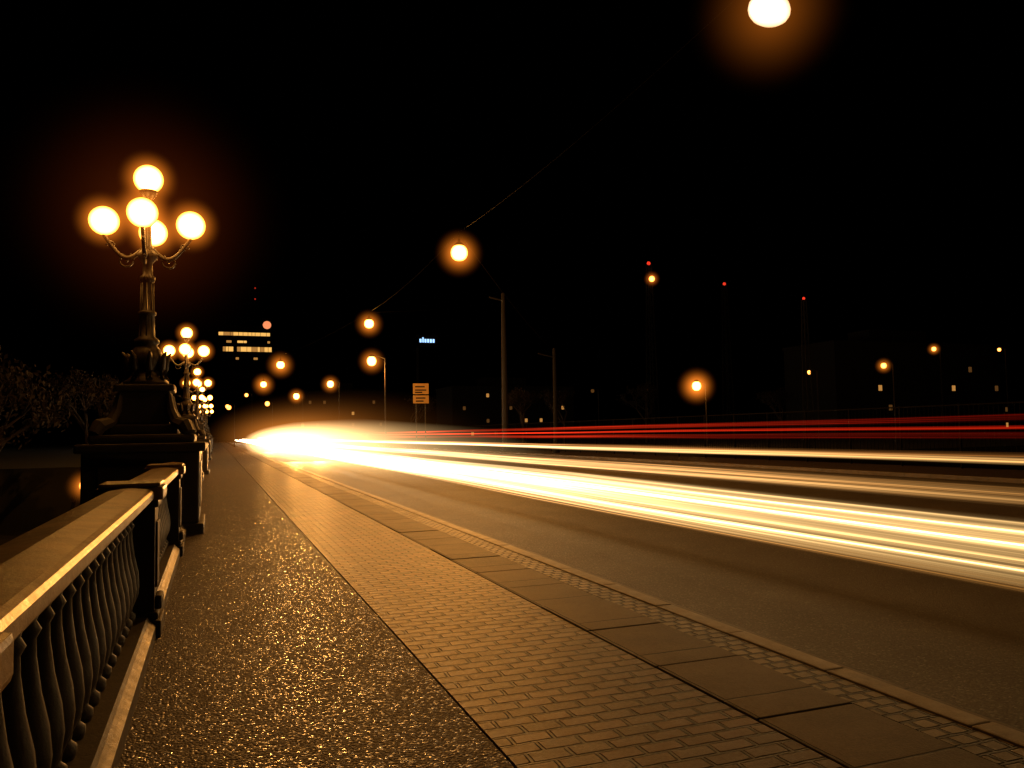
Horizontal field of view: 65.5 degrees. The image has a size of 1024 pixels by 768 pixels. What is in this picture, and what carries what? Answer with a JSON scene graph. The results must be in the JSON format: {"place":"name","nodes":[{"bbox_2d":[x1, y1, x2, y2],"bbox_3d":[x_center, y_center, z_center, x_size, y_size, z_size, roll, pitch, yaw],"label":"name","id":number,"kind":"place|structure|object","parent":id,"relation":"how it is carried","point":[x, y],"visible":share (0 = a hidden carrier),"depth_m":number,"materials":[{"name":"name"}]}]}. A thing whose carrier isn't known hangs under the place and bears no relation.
{"place":"outdoors","nodes":[
{"label":"outdoors","id":0,"kind":"place"},
{"bbox_2d":[218,287,271,441],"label":"office tower","id":1,"kind":"structure","parent":0,"point":[244,359],"depth_m":293.81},
{"bbox_2d":[260,376,266,386],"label":"suspended street lamp","id":2,"kind":"object","parent":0,"point":[263,383],"visible":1,"depth_m":114.66,"materials":[{"name":"paint"}]},
{"bbox_2d":[118,442,513,767],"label":"pavement","id":3,"kind":"structure","parent":0,"point":[278,644],"depth_m":5.06,"materials":[{"name":"grey asphalt"}]},
{"bbox_2d":[0,443,208,767],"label":"balustrade","id":4,"kind":"object","parent":3,"relation":"on","point":[85,587],"visible":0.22,"depth_m":3.55,"materials":[{"name":"stone"}]},
{"bbox_2d":[73,165,206,534],"bbox_3d":[-6.009,-0.913,13.112,4.946,8.999,5.200,0,-4,-20],"label":"candelabra street lamp","id":5,"kind":"object","parent":3,"relation":"on","point":[139,428],"visible":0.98,"depth_m":12.61,"materials":[{"name":"metal"}]},
{"bbox_2d":[163,327,209,474],"bbox_3d":[-13.371,1.130,32.687,2.307,7.519,2.358,0,-4,-20],"label":"candelabra street lamp","id":6,"kind":"object","parent":3,"relation":"on","point":[185,407],"visible":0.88,"depth_m":32.54,"materials":[{"name":"metal"}]},
{"bbox_2d":[183,368,211,459],"bbox_3d":[-20.690,2.435,52.327,2.307,7.519,2.358,0,-4,-20],"label":"candelabra street lamp","id":7,"kind":"object","parent":3,"relation":"on","point":[197,382],"visible":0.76,"depth_m":52.26,"materials":[{"name":"metal"}]},
{"bbox_2d":[192,387,212,453],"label":"candelabra street lamp","id":8,"kind":"object","parent":3,"relation":"on","point":[202,397],"visible":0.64,"depth_m":71.91,"materials":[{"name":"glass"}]},
{"bbox_2d":[199,398,212,449],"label":"candelabra street lamp","id":9,"kind":"object","parent":3,"relation":"on","point":[206,406],"visible":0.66,"depth_m":91.59,"materials":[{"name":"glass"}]},
{"bbox_2d":[200,405,213,447],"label":"candelabra street lamp","id":10,"kind":"object","parent":3,"relation":"on","point":[211,411],"visible":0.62,"depth_m":111.27,"materials":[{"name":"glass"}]},
{"bbox_2d":[293,383,384,441],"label":"building","id":11,"kind":"structure","parent":0,"point":[326,393],"depth_m":227.50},
{"bbox_2d":[301,401,381,437],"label":"dark windows","id":12,"kind":"structure","parent":11,"relation":"attached to","point":[324,413],"depth_m":226.50,"materials":[{"name":"glass"}]},
{"bbox_2d":[309,401,381,436],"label":"dim windows","id":13,"kind":"structure","parent":11,"relation":"attached to","point":[317,424],"depth_m":228.07,"materials":[{"name":"glass"}]},
{"bbox_2d":[435,377,573,439],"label":"building","id":14,"kind":"structure","parent":0,"point":[448,414],"depth_m":202.25,"materials":[{"name":"black"}]},
{"bbox_2d":[463,406,511,434],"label":"dim windows","id":15,"kind":"structure","parent":14,"relation":"attached to","point":[464,407],"depth_m":200.20,"materials":[{"name":"brown glass"}]},
{"bbox_2d":[455,394,571,435],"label":"dark windows","id":16,"kind":"structure","parent":14,"relation":"attached to","point":[495,420],"depth_m":201.18,"materials":[{"name":"black glass"}]},
{"bbox_2d":[472,394,563,435],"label":"lit windows","id":17,"kind":"structure","parent":14,"relation":"attached to","point":[487,395],"depth_m":203.77,"materials":[{"name":"glass"}]},
{"bbox_2d":[0,428,1023,544],"bbox_3d":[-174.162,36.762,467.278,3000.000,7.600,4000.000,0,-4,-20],"label":"ground","id":18,"kind":"structure","parent":0,"point":[37,479],"depth_m":66.14,"materials":[{"name":"soil"}]},
{"bbox_2d":[0,397,14,420],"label":"tree","id":19,"kind":"object","parent":18,"relation":"on","point":[4,410],"visible":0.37,"depth_m":49.05,"materials":[{"name":"brown plant"}]},
{"bbox_2d":[0,346,78,451],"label":"tree","id":20,"kind":"object","parent":18,"relation":"on","point":[13,387],"visible":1,"depth_m":42.41,"materials":[{"name":"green plant"}]},
{"bbox_2d":[35,366,118,443],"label":"tree","id":21,"kind":"object","parent":18,"relation":"on","point":[70,383],"visible":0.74,"depth_m":65.06,"materials":[{"name":"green plant"}]},
{"bbox_2d":[91,380,123,405],"bbox_3d":[-28.661,2.792,57.957,3.788,6.208,3.954,-3,-4,26],"label":"tree","id":22,"kind":"object","parent":18,"relation":"on","point":[108,388],"visible":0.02,"depth_m":57.54,"materials":[{"name":"brown plant"}]},
{"bbox_2d":[70,378,180,509],"bbox_3d":[-22.946,4.555,47.782,6.179,9.700,5.918,0,-4,-20],"label":"tree","id":23,"kind":"object","parent":18,"relation":"on","point":[96,395],"visible":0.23,"depth_m":46.00,"materials":[{"name":"brown plant"}]},
{"bbox_2d":[225,404,234,446],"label":"street lamp","id":24,"kind":"object","parent":18,"relation":"on","point":[227,406],"visible":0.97,"depth_m":141.38,"materials":[{"name":"metal"}]},
{"bbox_2d":[404,396,436,444],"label":"tree","id":25,"kind":"object","parent":18,"relation":"on","point":[428,405],"visible":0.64,"depth_m":121.77,"materials":[{"name":"brown plant"}]},
{"bbox_2d":[416,335,437,440],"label":"advertising pylon","id":26,"kind":"object","parent":18,"relation":"on","point":[426,340],"visible":0.98,"depth_m":200.15,"materials":[{"name":"metal"}]},
{"bbox_2d":[501,386,540,447],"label":"tree","id":27,"kind":"object","parent":18,"relation":"on","point":[518,398],"visible":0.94,"depth_m":89.88,"materials":[{"name":"black plant"}]},
{"bbox_2d":[539,388,569,444],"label":"tree","id":28,"kind":"object","parent":18,"relation":"on","point":[549,399],"visible":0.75,"depth_m":108.23,"materials":[{"name":"black plant"}]},
{"bbox_2d":[591,388,599,439],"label":"street lamp","id":29,"kind":"object","parent":18,"relation":"on","point":[592,390],"visible":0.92,"depth_m":153.31,"materials":[{"name":"metal"}]},
{"bbox_2d":[618,381,657,441],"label":"tree","id":30,"kind":"object","parent":18,"relation":"on","point":[644,392],"visible":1,"depth_m":118.88,"materials":[{"name":"black plant"}]},
{"bbox_2d":[646,262,660,439],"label":"radio mast","id":31,"kind":"object","parent":18,"relation":"on","point":[650,279],"visible":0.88,"depth_m":150.26,"materials":[{"name":"black metal"}]},
{"bbox_2d":[692,380,708,444],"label":"street lamp","id":32,"kind":"object","parent":18,"relation":"on","point":[696,385],"visible":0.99,"depth_m":90.06,"materials":[{"name":"metal"}]},
{"bbox_2d":[721,282,735,436],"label":"radio mast","id":33,"kind":"object","parent":18,"relation":"on","point":[725,299],"visible":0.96,"depth_m":170.44,"materials":[{"name":"black metal"}]},
{"bbox_2d":[801,297,815,451],"bbox_3d":[22.235,-0.747,60.087,0.651,11.734,0.651,0,-4,-20],"label":"signal mast","id":34,"kind":"object","parent":18,"relation":"on","point":[804,304],"visible":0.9,"depth_m":60.10,"materials":[{"name":"black metal"}]},
{"bbox_2d":[807,369,820,441],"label":"street lamp","id":35,"kind":"object","parent":18,"relation":"on","point":[819,439],"visible":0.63,"depth_m":100.24,"materials":[{"name":"metal"}]},
{"bbox_2d":[881,361,897,443],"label":"street lamp","id":36,"kind":"object","parent":18,"relation":"on","point":[883,364],"visible":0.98,"depth_m":80.23,"materials":[{"name":"metal"}]},
{"bbox_2d":[931,346,944,436],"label":"street lamp","id":37,"kind":"object","parent":18,"relation":"on","point":[933,348],"visible":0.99,"depth_m":120.21,"materials":[{"name":"metal"}]},
{"bbox_2d":[997,347,1009,435],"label":"street lamp","id":38,"kind":"object","parent":18,"relation":"on","point":[999,349],"visible":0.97,"depth_m":120.32,"materials":[{"name":"metal"}]},
{"bbox_3d":[4.916,6.710,20.098,25.100,7.840,85.000,0,-4,-20],"label":"bridge","id":39,"kind":"object","parent":18,"relation":"on","visible":0},
{"bbox_2d":[235,447,1005,767],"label":"kerb slabs","id":40,"kind":"structure","parent":39,"relation":"on","point":[841,731],"depth_m":4.91,"materials":[{"name":"grey concrete"}]},
{"bbox_2d":[227,442,1023,767],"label":"granite setts","id":41,"kind":"structure","parent":39,"relation":"on","point":[985,746],"depth_m":4.99,"materials":[{"name":"grey stone"}]},
{"bbox_2d":[235,444,1023,748],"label":"kerb","id":42,"kind":"structure","parent":39,"relation":"on","point":[992,729],"depth_m":5.27,"materials":[{"name":"concrete"}]},
{"bbox_2d":[312,442,1023,483],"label":"kerb","id":43,"kind":"structure","parent":39,"relation":"on","point":[964,477],"depth_m":29.49,"materials":[{"name":"grey concrete"}]},
{"bbox_2d":[0,0,1023,440],"label":"sky","id":44,"kind":"structure","parent":0,"point":[862,161],"materials":[{"name":"black"}]},
{"bbox_2d":[220,442,844,767],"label":"brick pavement","id":45,"kind":"structure","parent":0,"point":[523,683],"depth_m":4.98,"materials":[{"name":"brown brick"}]},
{"bbox_2d":[230,441,1023,729],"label":"road","id":46,"kind":"structure","parent":0,"point":[934,610],"depth_m":11.26,"materials":[{"name":"grey asphalt"}]},
{"bbox_2d":[265,400,272,442],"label":"street lamp","id":47,"kind":"object","parent":46,"relation":"on","point":[267,402],"visible":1,"depth_m":189.63,"materials":[{"name":"metal"}]},
{"bbox_2d":[293,392,303,443],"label":"street lamp","id":48,"kind":"object","parent":46,"relation":"on","point":[296,395],"visible":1,"depth_m":149.80,"materials":[{"name":"paint"}]},
{"bbox_2d":[327,379,339,445],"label":"street lamp","id":49,"kind":"object","parent":46,"relation":"on","point":[330,383],"visible":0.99,"depth_m":110.11,"materials":[{"name":"metal"}]},
{"bbox_2d":[367,354,386,450],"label":"street lamp","id":50,"kind":"object","parent":46,"relation":"on","point":[371,359],"visible":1,"depth_m":70.22,"materials":[{"name":"metal"}]},
{"bbox_2d":[413,383,428,454],"bbox_3d":[-6.845,2.634,59.907,1.200,5.350,0.147,0,-4,-20],"label":"direction sign","id":51,"kind":"object","parent":46,"relation":"on","point":[420,388],"visible":1,"depth_m":59.93,"materials":[{"name":"metal"}]},
{"bbox_2d":[232,443,1023,732],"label":"road gutter","id":52,"kind":"object","parent":46,"relation":"on","point":[899,686],"visible":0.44,"depth_m":5.91,"materials":[{"name":"grey concrete"}]},
{"bbox_2d":[279,444,1023,532],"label":"lane markings","id":53,"kind":"object","parent":46,"relation":"on","point":[757,501],"visible":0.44,"depth_m":16.41,"materials":[{"name":"paint"}]},
{"bbox_2d":[306,441,1023,477],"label":"pavement","id":54,"kind":"structure","parent":0,"point":[1007,473],"depth_m":32.53,"materials":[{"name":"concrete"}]},
{"bbox_2d":[489,293,510,450],"bbox_3d":[-1.010,-1.045,64.596,1.601,12.850,0.816,0,-4,-20],"label":"cable mast","id":55,"kind":"object","parent":54,"relation":"on","point":[505,446],"visible":0.97,"depth_m":64.51,"materials":[{"name":"metal"}]},
{"bbox_2d":[294,4,729,350],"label":"overhead cable","id":56,"kind":"object","parent":55,"relation":"attached to","point":[537,173],"visible":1,"depth_m":24.55,"materials":[{"name":"metal"}]},
{"bbox_2d":[276,355,284,368],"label":"suspended street lamp","id":57,"kind":"object","parent":56,"relation":"hanging from","point":[280,364],"visible":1,"depth_m":84.76,"materials":[{"name":"glass"}]},
{"bbox_2d":[364,316,373,327],"bbox_3d":[-9.253,-3.880,51.555,2.092,2.200,2.200,0,-4,-20],"label":"suspended street lamp","id":58,"kind":"object","parent":56,"relation":"hanging from","point":[368,322],"visible":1,"depth_m":51.35,"materials":[{"name":"paint"}]},
{"bbox_2d":[451,231,467,260],"bbox_3d":[-2.098,-5.186,31.640,2.092,2.200,2.200,0,-4,-20],"label":"suspended street lamp","id":59,"kind":"object","parent":56,"relation":"hanging from","point":[459,252],"visible":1,"depth_m":31.42,"materials":[{"name":"glass"}]},
{"bbox_2d":[748,0,790,27],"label":"suspended street lamp","id":60,"kind":"object","parent":56,"relation":"hanging from","point":[769,13],"visible":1,"depth_m":14.05,"materials":[{"name":"glass"}]},
{"bbox_2d":[538,348,559,452],"bbox_3d":[2.527,1.116,54.865,1.450,7.250,0.510,0,-4,-20],"label":"cable mast","id":61,"kind":"object","parent":54,"relation":"on","point":[555,448],"visible":1,"depth_m":54.90,"materials":[{"name":"brown metal"}]},
{"bbox_2d":[471,401,1023,468],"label":"railing fence","id":62,"kind":"object","parent":54,"relation":"on","point":[561,425],"visible":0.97,"depth_m":35.66,"materials":[{"name":"metal"}]},
{"bbox_2d":[782,329,1002,437],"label":"walls","id":63,"kind":"structure","parent":0,"point":[901,349],"depth_m":131.95,"materials":[{"name":"black"}]},
{"bbox_2d":[878,385,955,390],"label":"lit windows","id":64,"kind":"structure","parent":63,"relation":"attached to","point":[880,387],"depth_m":129.15,"materials":[{"name":"glass"}]},
{"bbox_2d":[838,365,998,430],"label":"dark windows","id":65,"kind":"structure","parent":63,"relation":"attached to","point":[908,386],"depth_m":131.73,"materials":[{"name":"black glass"}]},
{"bbox_2d":[889,367,997,409],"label":"dim windows","id":66,"kind":"structure","parent":63,"relation":"attached to","point":[970,370],"depth_m":136.26,"materials":[{"name":"brown glass"}]},
{"bbox_2d":[999,363,1023,431],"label":"walls","id":67,"kind":"structure","parent":0,"point":[1015,378],"depth_m":167.53,"materials":[{"name":"black"}]},
{"bbox_2d":[1004,392,1022,426],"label":"dark windows","id":68,"kind":"structure","parent":67,"relation":"attached to","point":[1019,394],"depth_m":167.35,"materials":[{"name":"black glass"}]}
]}

